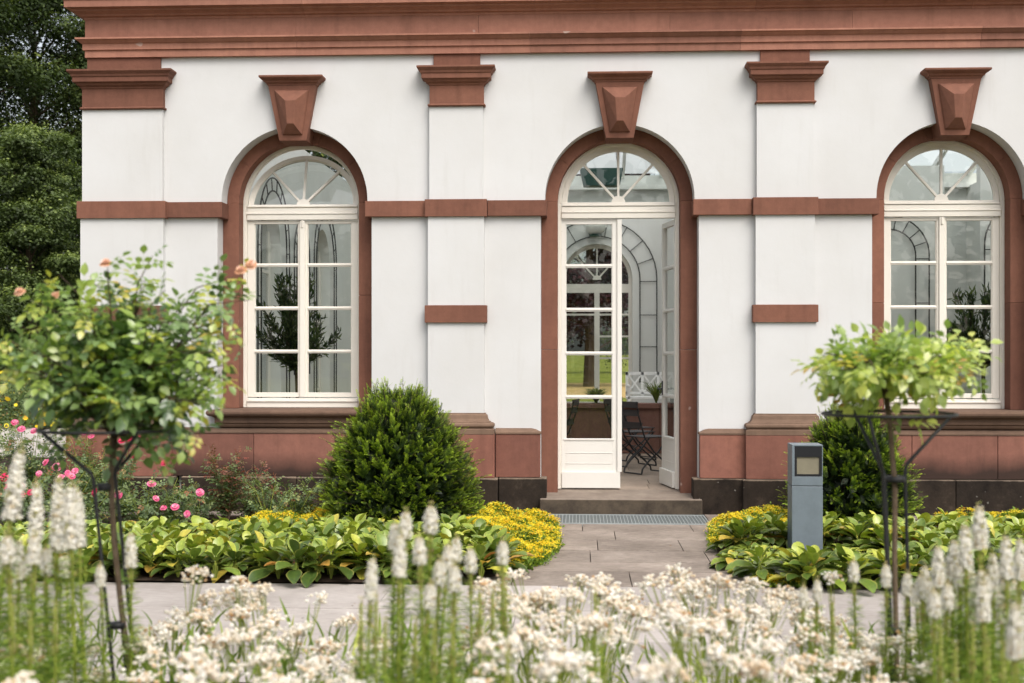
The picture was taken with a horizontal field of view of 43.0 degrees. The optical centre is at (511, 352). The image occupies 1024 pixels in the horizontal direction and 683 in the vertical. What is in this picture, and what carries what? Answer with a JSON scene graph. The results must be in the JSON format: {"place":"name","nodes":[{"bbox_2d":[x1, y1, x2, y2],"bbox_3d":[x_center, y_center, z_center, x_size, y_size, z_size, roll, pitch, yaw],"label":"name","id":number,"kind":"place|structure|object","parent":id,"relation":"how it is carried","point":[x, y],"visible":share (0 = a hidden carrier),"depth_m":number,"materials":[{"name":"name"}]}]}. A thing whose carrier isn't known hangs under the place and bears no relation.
{"place":"outdoors","nodes":[
{"label":"outdoors","id":0,"kind":"place"},
{"bbox_2d":[43,681,251,682],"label":"flower border soil","id":1,"kind":"structure","parent":0,"point":[169,682],"depth_m":6.54,"materials":[{"name":"brown soil"}]},
{"bbox_2d":[0,441,27,680],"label":"blazing star","id":2,"kind":"object","parent":1,"relation":"on","point":[15,489],"visible":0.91,"depth_m":3.59,"materials":[{"name":"white plant"}]},
{"bbox_2d":[0,530,28,681],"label":"blazing star","id":3,"kind":"object","parent":1,"relation":"on","point":[8,549],"visible":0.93,"depth_m":3.50,"materials":[{"name":"green plant"}]},
{"bbox_2d":[6,536,33,677],"bbox_3d":[-1.405,1.099,3.688,0.172,1.161,0.192,1,-1,3],"label":"blazing star","id":4,"kind":"object","parent":1,"relation":"on","point":[20,553],"visible":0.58,"depth_m":3.69,"materials":[{"name":"green plant"}]},
{"bbox_2d":[14,529,46,680],"bbox_3d":[-1.301,1.078,3.505,0.170,1.204,0.173,2,0,3],"label":"blazing star","id":5,"kind":"object","parent":1,"relation":"on","point":[33,549],"visible":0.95,"depth_m":3.50,"materials":[{"name":"green plant"}]},
{"bbox_2d":[19,476,50,681],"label":"blazing star","id":6,"kind":"object","parent":1,"relation":"on","point":[36,518],"visible":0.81,"depth_m":3.89,"materials":[{"name":"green plant"}]},
{"bbox_2d":[34,543,60,682],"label":"blazing star","id":7,"kind":"object","parent":1,"relation":"on","point":[46,557],"visible":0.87,"depth_m":3.80,"materials":[{"name":"green plant"}]},
{"bbox_2d":[35,470,71,682],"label":"blazing star","id":8,"kind":"object","parent":1,"relation":"on","point":[56,519],"visible":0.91,"depth_m":3.70,"materials":[{"name":"white plant"}]},
{"bbox_2d":[49,475,96,682],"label":"blazing star","id":9,"kind":"object","parent":1,"relation":"on","point":[71,528],"visible":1,"depth_m":3.60,"materials":[{"name":"white plant"}]},
{"bbox_2d":[65,481,103,682],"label":"blazing star","id":10,"kind":"object","parent":1,"relation":"on","point":[80,505],"visible":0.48,"depth_m":3.84,"materials":[{"name":"green plant"}]},
{"bbox_2d":[0,632,173,682],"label":"pearly everlasting","id":11,"kind":"object","parent":1,"relation":"on","point":[151,653],"visible":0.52,"depth_m":3.91,"materials":[{"name":"grey plant"}]},
{"bbox_2d":[35,424,169,682],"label":"plant support","id":12,"kind":"object","parent":1,"relation":"on","point":[116,625],"visible":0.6,"depth_m":4.31,"materials":[{"name":"black metal"}]},
{"bbox_2d":[91,561,116,682],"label":"blazing star","id":13,"kind":"object","parent":1,"relation":"on","point":[100,579],"visible":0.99,"depth_m":4.00,"materials":[{"name":"green plant"}]},
{"bbox_2d":[0,244,256,671],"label":"standard rose","id":14,"kind":"object","parent":1,"relation":"on","point":[119,371],"visible":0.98,"depth_m":4.25,"materials":[{"name":"green plant"}]},
{"bbox_2d":[113,530,149,682],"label":"blazing star","id":15,"kind":"object","parent":1,"relation":"on","point":[131,561],"visible":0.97,"depth_m":4.10,"materials":[{"name":"green plant"}]},
{"bbox_2d":[79,564,213,682],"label":"pearly everlasting","id":16,"kind":"object","parent":1,"relation":"on","point":[164,630],"visible":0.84,"depth_m":4.57,"materials":[{"name":"grey plant"}]},
{"bbox_2d":[123,645,289,682],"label":"pearly everlasting","id":17,"kind":"object","parent":1,"relation":"on","point":[194,660],"visible":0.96,"depth_m":3.28,"materials":[{"name":"grey plant"}]},
{"bbox_2d":[188,618,340,682],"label":"pearly everlasting","id":18,"kind":"object","parent":1,"relation":"on","point":[226,638],"visible":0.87,"depth_m":3.93,"materials":[{"name":"grey plant"}]},
{"bbox_2d":[185,575,346,682],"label":"pearly everlasting","id":19,"kind":"object","parent":1,"relation":"on","point":[286,636],"visible":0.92,"depth_m":4.40,"materials":[{"name":"grey plant"}]},
{"bbox_2d":[212,586,366,682],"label":"pearly everlasting","id":20,"kind":"object","parent":1,"relation":"on","point":[343,621],"visible":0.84,"depth_m":4.72,"materials":[{"name":"grey plant"}]},
{"bbox_2d":[279,658,374,682],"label":"pearly everlasting","id":21,"kind":"object","parent":1,"relation":"on","point":[311,669],"visible":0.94,"depth_m":3.50,"materials":[{"name":"grey plant"}]},
{"bbox_2d":[352,553,379,682],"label":"blazing star","id":22,"kind":"object","parent":1,"relation":"on","point":[370,585],"visible":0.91,"depth_m":3.49,"materials":[{"name":"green plant"}]},
{"bbox_2d":[363,593,389,682],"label":"budding stalk","id":23,"kind":"object","parent":1,"relation":"on","point":[375,645],"visible":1,"depth_m":3.30,"materials":[{"name":"green plant"}]},
{"bbox_2d":[374,518,406,682],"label":"blazing star","id":24,"kind":"object","parent":1,"relation":"on","point":[393,532],"visible":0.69,"depth_m":3.81,"materials":[{"name":"green plant"}]},
{"bbox_2d":[386,529,412,682],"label":"blazing star","id":25,"kind":"object","parent":1,"relation":"on","point":[399,563],"visible":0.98,"depth_m":3.59,"materials":[{"name":"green plant"}]},
{"bbox_2d":[383,507,418,682],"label":"blazing star","id":26,"kind":"object","parent":1,"relation":"on","point":[405,525],"visible":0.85,"depth_m":3.75,"materials":[{"name":"green plant"}]},
{"bbox_2d":[409,578,436,682],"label":"blazing star","id":27,"kind":"object","parent":1,"relation":"on","point":[429,601],"visible":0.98,"depth_m":3.50,"materials":[{"name":"green plant"}]},
{"bbox_2d":[406,532,442,682],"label":"blazing star","id":28,"kind":"object","parent":1,"relation":"on","point":[419,553],"visible":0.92,"depth_m":3.64,"materials":[{"name":"green plant"}]},
{"bbox_2d":[410,501,444,678],"bbox_3d":[-0.262,1.057,3.814,0.206,1.247,0.201,0,0,12],"label":"blazing star","id":29,"kind":"object","parent":1,"relation":"on","point":[431,521],"visible":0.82,"depth_m":3.80,"materials":[{"name":"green plant"}]},
{"bbox_2d":[424,555,450,682],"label":"blazing star","id":30,"kind":"object","parent":1,"relation":"on","point":[439,578],"visible":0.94,"depth_m":3.70,"materials":[{"name":"green plant"}]},
{"bbox_2d":[428,540,458,682],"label":"blazing star","id":31,"kind":"object","parent":1,"relation":"on","point":[447,555],"visible":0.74,"depth_m":3.80,"materials":[{"name":"green plant"}]},
{"bbox_2d":[439,560,468,682],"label":"blazing star","id":32,"kind":"object","parent":1,"relation":"on","point":[454,576],"visible":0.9,"depth_m":3.54,"materials":[{"name":"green plant"}]},
{"bbox_2d":[460,544,485,682],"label":"blazing star","id":33,"kind":"object","parent":1,"relation":"on","point":[470,560],"visible":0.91,"depth_m":3.89,"materials":[{"name":"green plant"}]},
{"bbox_2d":[0,597,998,682],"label":"undergrowth","id":34,"kind":"object","parent":1,"relation":"on","point":[160,677],"visible":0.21,"depth_m":4.76,"materials":[{"name":"green plant"}]},
{"bbox_2d":[488,536,514,682],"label":"blazing star","id":35,"kind":"object","parent":1,"relation":"on","point":[502,553],"visible":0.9,"depth_m":3.94,"materials":[{"name":"green plant"}]},
{"bbox_2d":[466,610,623,682],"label":"pearly everlasting","id":36,"kind":"object","parent":1,"relation":"on","point":[590,621],"visible":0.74,"depth_m":3.19,"materials":[{"name":"grey plant"}]},
{"bbox_2d":[485,598,633,682],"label":"pearly everlasting","id":37,"kind":"object","parent":1,"relation":"on","point":[547,642],"visible":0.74,"depth_m":3.87,"materials":[{"name":"grey plant"}]},
{"bbox_2d":[478,582,655,682],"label":"pearly everlasting","id":38,"kind":"object","parent":1,"relation":"on","point":[546,599],"visible":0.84,"depth_m":4.24,"materials":[{"name":"grey plant"}]},
{"bbox_2d":[485,567,650,682],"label":"pearly everlasting","id":39,"kind":"object","parent":1,"relation":"on","point":[581,580],"visible":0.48,"depth_m":4.86,"materials":[{"name":"grey plant"}]},
{"bbox_2d":[465,650,693,682],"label":"pearly everlasting","id":40,"kind":"object","parent":1,"relation":"on","point":[570,664],"visible":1,"depth_m":2.68,"materials":[{"name":"grey plant"}]},
{"bbox_2d":[627,572,795,682],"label":"pearly everlasting","id":41,"kind":"object","parent":1,"relation":"on","point":[755,611],"visible":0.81,"depth_m":4.36,"materials":[{"name":"grey plant"}]},
{"bbox_2d":[663,563,768,682],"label":"pearly everlasting","id":42,"kind":"object","parent":1,"relation":"on","point":[752,583],"visible":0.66,"depth_m":4.69,"materials":[{"name":"grey plant"}]},
{"bbox_2d":[654,608,813,682],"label":"pearly everlasting","id":43,"kind":"object","parent":1,"relation":"on","point":[678,616],"visible":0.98,"depth_m":3.30,"materials":[{"name":"grey plant"}]},
{"bbox_2d":[621,600,860,682],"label":"pearly everlasting","id":44,"kind":"object","parent":1,"relation":"on","point":[792,661],"visible":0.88,"depth_m":3.71,"materials":[{"name":"grey plant"}]},
{"bbox_2d":[735,659,779,682],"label":"pearly everlasting","id":45,"kind":"object","parent":1,"relation":"on","point":[750,669],"visible":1,"depth_m":2.67,"materials":[{"name":"grey plant"}]},
{"bbox_2d":[780,571,913,682],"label":"pearly everlasting","id":46,"kind":"object","parent":1,"relation":"on","point":[831,579],"visible":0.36,"depth_m":4.71,"materials":[{"name":"grey plant"}]},
{"bbox_2d":[844,557,868,682],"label":"blazing star","id":47,"kind":"object","parent":1,"relation":"on","point":[853,572],"visible":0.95,"depth_m":4.09,"materials":[{"name":"green plant"}]},
{"bbox_2d":[789,605,925,682],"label":"pearly everlasting","id":48,"kind":"object","parent":1,"relation":"on","point":[867,642],"visible":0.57,"depth_m":4.27,"materials":[{"name":"grey plant"}]},
{"bbox_2d":[875,561,897,682],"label":"blazing star","id":49,"kind":"object","parent":1,"relation":"on","point":[886,576],"visible":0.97,"depth_m":3.99,"materials":[{"name":"green plant"}]},
{"bbox_2d":[821,410,958,681],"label":"plant support","id":50,"kind":"object","parent":1,"relation":"on","point":[885,478],"visible":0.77,"depth_m":4.50,"materials":[{"name":"black metal"}]},
{"bbox_2d":[824,647,964,682],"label":"pearly everlasting","id":51,"kind":"object","parent":1,"relation":"on","point":[867,657],"visible":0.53,"depth_m":3.84,"materials":[{"name":"grey plant"}]},
{"bbox_2d":[791,314,1003,682],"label":"standard rose","id":52,"kind":"object","parent":1,"relation":"on","point":[890,368],"visible":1,"depth_m":4.38,"materials":[{"name":"green plant"}]},
{"bbox_2d":[891,569,917,682],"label":"blazing star","id":53,"kind":"object","parent":1,"relation":"on","point":[907,586],"visible":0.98,"depth_m":3.90,"materials":[{"name":"green plant"}]},
{"bbox_2d":[910,570,936,682],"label":"blazing star","id":54,"kind":"object","parent":1,"relation":"on","point":[921,589],"visible":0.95,"depth_m":3.69,"materials":[{"name":"green plant"}]},
{"bbox_2d":[919,587,948,682],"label":"blazing star","id":55,"kind":"object","parent":1,"relation":"on","point":[934,605],"visible":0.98,"depth_m":3.40,"materials":[{"name":"green plant"}]},
{"bbox_2d":[923,541,956,682],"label":"blazing star","id":56,"kind":"object","parent":1,"relation":"on","point":[938,570],"visible":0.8,"depth_m":3.59,"materials":[{"name":"white plant"}]},
{"bbox_2d":[935,579,960,682],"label":"blazing star","id":57,"kind":"object","parent":1,"relation":"on","point":[947,599],"visible":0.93,"depth_m":3.50,"materials":[{"name":"green plant"}]},
{"bbox_2d":[942,535,964,680],"bbox_3d":[1.272,1.107,3.795,0.192,1.147,0.206,1,-1,3],"label":"blazing star","id":58,"kind":"object","parent":1,"relation":"on","point":[951,558],"visible":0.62,"depth_m":3.79,"materials":[{"name":"green plant"}]},
{"bbox_2d":[950,519,982,682],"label":"blazing star","id":59,"kind":"object","parent":1,"relation":"on","point":[965,555],"visible":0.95,"depth_m":3.60,"materials":[{"name":"white plant"}]},
{"bbox_2d":[960,501,1000,682],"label":"blazing star","id":60,"kind":"object","parent":1,"relation":"on","point":[979,535],"visible":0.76,"depth_m":3.69,"materials":[{"name":"white plant"}]},
{"bbox_2d":[974,576,999,682],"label":"blazing star","id":61,"kind":"object","parent":1,"relation":"on","point":[983,609],"visible":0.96,"depth_m":3.39,"materials":[{"name":"white plant"}]},
{"bbox_2d":[981,548,1005,682],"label":"blazing star","id":62,"kind":"object","parent":1,"relation":"on","point":[993,572],"visible":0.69,"depth_m":3.69,"materials":[{"name":"green plant"}]},
{"bbox_2d":[989,531,1023,682],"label":"blazing star","id":63,"kind":"object","parent":1,"relation":"on","point":[1006,569],"visible":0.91,"depth_m":3.50,"materials":[{"name":"white plant"}]},
{"bbox_2d":[1004,597,1023,682],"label":"blazing star","id":64,"kind":"object","parent":1,"relation":"on","point":[1014,632],"visible":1,"depth_m":2.69,"materials":[{"name":"white plant"}]},
{"bbox_2d":[1004,533,1023,681],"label":"blazing star","id":65,"kind":"object","parent":1,"relation":"on","point":[1018,562],"visible":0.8,"depth_m":3.60,"materials":[{"name":"white plant"}]},
{"bbox_2d":[0,456,535,587],"bbox_3d":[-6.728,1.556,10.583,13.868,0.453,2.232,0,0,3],"label":"bergenia bed","id":66,"kind":"object","parent":0,"point":[311,548],"visible":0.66,"depth_m":9.76,"materials":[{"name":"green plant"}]},
{"bbox_2d":[0,463,55,522],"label":"shrub rose","id":67,"kind":"object","parent":66,"relation":"on","point":[4,477],"visible":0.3,"depth_m":12.06,"materials":[{"name":"green plant"}]},
{"bbox_2d":[0,415,65,497],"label":"shrub rose","id":68,"kind":"object","parent":66,"relation":"on","point":[29,473],"visible":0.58,"depth_m":14.51,"materials":[{"name":"green plant"}]},
{"bbox_2d":[27,458,107,518],"bbox_3d":[-4.369,1.338,12.483,0.928,0.691,0.908,0,0,17],"label":"shrub rose","id":69,"kind":"object","parent":66,"relation":"on","point":[73,472],"visible":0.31,"depth_m":12.37,"materials":[{"name":"green plant"}]},
{"bbox_2d":[72,436,164,522],"bbox_3d":[-3.754,1.231,12.578,0.932,0.903,0.659,0,0,22],"label":"shrub rose","id":70,"kind":"object","parent":66,"relation":"on","point":[125,470],"visible":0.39,"depth_m":12.52,"materials":[{"name":"green plant"}]},
{"bbox_2d":[97,476,191,524],"bbox_3d":[-3.473,1.419,12.178,0.861,0.529,0.565,0,0,15],"label":"shrub rose","id":71,"kind":"object","parent":66,"relation":"on","point":[144,511],"visible":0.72,"depth_m":12.16,"materials":[{"name":"green plant"}]},
{"bbox_2d":[140,475,207,522],"bbox_3d":[-3.130,1.420,12.280,0.723,0.526,0.589,0,0,33],"label":"shrub rose","id":72,"kind":"object","parent":66,"relation":"on","point":[179,515],"visible":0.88,"depth_m":12.21,"materials":[{"name":"green plant"}]},
{"bbox_2d":[198,444,253,519],"bbox_3d":[-2.812,1.286,12.687,0.566,0.791,0.718,0,0,3],"label":"shrub rose","id":73,"kind":"object","parent":66,"relation":"on","point":[225,501],"visible":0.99,"depth_m":12.66,"materials":[{"name":"green plant"}]},
{"bbox_2d":[220,460,281,516],"bbox_3d":[-2.521,1.371,12.891,0.622,0.623,0.701,0,0,3],"label":"shrub rose","id":74,"kind":"object","parent":66,"relation":"on","point":[244,497],"visible":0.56,"depth_m":12.84,"materials":[{"name":"green plant"}]},
{"bbox_2d":[240,474,302,517],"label":"shrub rose","id":75,"kind":"object","parent":66,"relation":"on","point":[268,503],"visible":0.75,"depth_m":12.43,"materials":[{"name":"green plant"}]},
{"bbox_2d":[230,503,334,524],"bbox_3d":[-2.019,1.567,12.016,1.447,0.278,1.609,0,0,-12],"label":"yellow stonecrop","id":76,"kind":"object","parent":66,"relation":"on","point":[282,515],"visible":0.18,"depth_m":12.06,"materials":[{"name":"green plant"}]},
{"bbox_2d":[263,472,325,514],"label":"shrub rose","id":77,"kind":"object","parent":66,"relation":"on","point":[300,507],"visible":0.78,"depth_m":12.53,"materials":[{"name":"green plant"}]},
{"bbox_2d":[302,376,491,522],"bbox_3d":[-1.093,1.010,12.308,1.647,1.575,1.774,0,0,-33],"label":"yew bush","id":78,"kind":"object","parent":66,"relation":"on","point":[396,454],"visible":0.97,"depth_m":11.92,"materials":[{"name":"green plant"}]},
{"bbox_2d":[461,501,564,573],"bbox_3d":[-0.213,1.578,11.407,1.371,0.257,3.285,0,0,3],"label":"yellow stonecrop","id":79,"kind":"object","parent":66,"relation":"on","point":[527,527],"visible":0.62,"depth_m":11.19,"materials":[{"name":"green plant"}]},
{"bbox_2d":[0,355,627,508],"bbox_3d":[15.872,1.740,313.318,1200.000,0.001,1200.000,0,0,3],"label":"ground","id":80,"kind":"structure","parent":0,"point":[574,368],"depth_m":119.06,"materials":[{"name":"green plant"}]},
{"bbox_2d":[0,379,63,429],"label":"border shrub","id":81,"kind":"object","parent":80,"relation":"on","point":[6,409],"visible":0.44,"depth_m":29.57,"materials":[{"name":"green plant"}]},
{"bbox_2d":[0,118,81,411],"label":"broadleaf tree","id":82,"kind":"object","parent":80,"relation":"on","point":[29,211],"visible":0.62,"depth_m":34.80,"materials":[{"name":"green plant"}]},
{"bbox_2d":[0,0,81,381],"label":"broadleaf tree","id":83,"kind":"object","parent":80,"relation":"on","point":[12,65],"visible":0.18,"depth_m":38.51,"materials":[{"name":"green plant"}]},
{"bbox_2d":[0,0,86,350],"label":"broadleaf tree","id":84,"kind":"object","parent":80,"relation":"on","point":[68,56],"visible":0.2,"depth_m":42.50,"materials":[{"name":"green plant"}]},
{"bbox_2d":[62,0,1023,515],"label":"bath house","id":85,"kind":"structure","parent":80,"relation":"on","point":[800,156],"depth_m":13.74,"materials":[{"name":"white paint"}]},
{"bbox_2d":[257,177,289,397],"bbox_3d":[-3.724,-0.980,20.384,0.025,3.521,2.142,0,0,3],"label":"wire trellis","id":86,"kind":"object","parent":85,"relation":"attached to","point":[260,244],"visible":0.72,"depth_m":19.52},
{"bbox_2d":[260,231,320,397],"bbox_3d":[-3.873,-0.370,22.470,0.050,3.700,5.550,0,0,3],"label":"side window","id":87,"kind":"structure","parent":85,"relation":"in","point":[268,252],"depth_m":21.09,"materials":[{"name":"beige paint"}]},
{"bbox_2d":[256,272,341,407],"bbox_3d":[-2.630,0.242,15.645,1.087,2.481,1.067,0,0,3],"label":"potted olive tree","id":88,"kind":"object","parent":85,"relation":"on","point":[289,337],"visible":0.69,"depth_m":15.61,"materials":[{"name":"green plant"}]},
{"bbox_2d":[243,146,358,407],"bbox_3d":[-2.294,-0.837,14.374,1.312,2.878,0.269,0,0,3],"label":"window","id":89,"kind":"structure","parent":85,"relation":"in","point":[253,215],"depth_m":14.28,"materials":[{"name":"beige paint"}]},
{"bbox_2d":[566,245,631,402],"bbox_3d":[1.950,-0.625,29.840,1.620,3.710,0.060,0,0,3],"label":"rear window","id":90,"kind":"structure","parent":85,"relation":"in","point":[596,289],"depth_m":29.81,"materials":[{"name":"beige paint"}]},
{"bbox_2d":[558,144,678,488],"bbox_3d":[1.171,-0.398,14.399,1.318,3.756,0.670,0,0,3],"label":"glazed door","id":91,"kind":"structure","parent":85,"relation":"in","point":[582,462],"depth_m":14.11,"materials":[{"name":"beige paint"}]},
{"bbox_2d":[622,401,661,474],"bbox_3d":[1.617,1.035,15.956,0.585,0.889,0.402,0,0,-35],"label":"folding chair","id":92,"kind":"object","parent":85,"relation":"on","point":[637,425],"visible":0.76,"depth_m":15.83,"materials":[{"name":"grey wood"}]},
{"bbox_2d":[884,141,1003,408],"bbox_3d":[4.603,-0.837,13.937,1.312,2.878,0.095,0,0,3],"label":"window","id":93,"kind":"structure","parent":85,"relation":"in","point":[945,210],"depth_m":13.91,"materials":[{"name":"beige paint"}]},
{"bbox_2d":[947,283,990,392],"bbox_3d":[5.581,0.309,15.476,1.017,2.348,0.918,0,0,36],"label":"potted olive tree","id":94,"kind":"object","parent":85,"relation":"on","point":[966,325],"visible":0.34,"depth_m":15.50,"materials":[{"name":"green plant"}]},
{"bbox_2d":[20,527,936,589],"bbox_3d":[-0.319,1.715,-6.297,60.000,0.001,39.950,0,0,3],"label":"joint bed","id":95,"kind":"object","parent":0,"point":[151,581],"depth_m":9.69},
{"bbox_2d":[545,514,709,526],"bbox_3d":[1.114,1.692,13.093,1.690,0.036,0.705,0,0,3],"label":"boot scraper grate","id":96,"kind":"object","parent":95,"relation":"on","point":[582,519],"visible":0.65,"depth_m":13.09,"materials":[{"name":"metal"}]},
{"bbox_2d":[0,8,975,354],"label":"sky","id":97,"kind":"structure","parent":0,"point":[583,254],"materials":[{"name":"white"}]},
{"bbox_2d":[1,581,1023,682],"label":"terrace","id":98,"kind":"structure","parent":0,"point":[158,599],"depth_m":8.40,"materials":[{"name":"stone"}]},
{"bbox_2d":[566,383,625,397],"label":"sand path","id":99,"kind":"structure","parent":0,"point":[573,389],"depth_m":62.29,"materials":[{"name":"beige sand"}]},
{"bbox_2d":[566,173,654,386],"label":"copper beech","id":100,"kind":"object","parent":99,"relation":"on","point":[577,300],"visible":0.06,"depth_m":64.75,"materials":[{"name":"red plant"}]},
{"bbox_2d":[580,152,622,187],"bbox_3d":[1.652,-4.242,24.000,0.796,2.361,0.397,0,0,3],"label":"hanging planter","id":101,"kind":"object","parent":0,"point":[607,177],"visible":0.69,"depth_m":23.83,"materials":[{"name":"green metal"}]},
{"bbox_2d":[476,524,850,588],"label":"garden path","id":102,"kind":"structure","parent":0,"point":[637,553],"depth_m":10.76,"materials":[{"name":"stone"}]},
{"bbox_2d":[705,507,1023,592],"bbox_3d":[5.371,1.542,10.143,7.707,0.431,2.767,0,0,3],"label":"bergenia bed","id":103,"kind":"object","parent":0,"point":[758,555],"visible":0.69,"depth_m":10.14,"materials":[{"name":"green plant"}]},
{"bbox_2d":[705,501,787,549],"bbox_3d":[2.365,1.573,11.938,1.215,0.267,2.011,0,0,8],"label":"yellow stonecrop","id":104,"kind":"object","parent":103,"relation":"on","point":[716,521],"visible":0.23,"depth_m":12.09,"materials":[{"name":"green plant"}]},
{"bbox_2d":[788,443,822,549],"bbox_3d":[2.425,1.228,10.759,0.274,0.945,0.274,0,0,4],"label":"bollard light","id":105,"kind":"object","parent":103,"relation":"on","point":[805,494],"visible":0.8,"depth_m":10.64,"materials":[{"name":"grey metal"}]},
{"bbox_2d":[778,397,926,533],"bbox_3d":[3.210,1.092,12.296,1.432,1.421,1.442,0,0,3],"label":"yew bush","id":106,"kind":"object","parent":103,"relation":"on","point":[852,486],"visible":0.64,"depth_m":12.00,"materials":[{"name":"green plant"}]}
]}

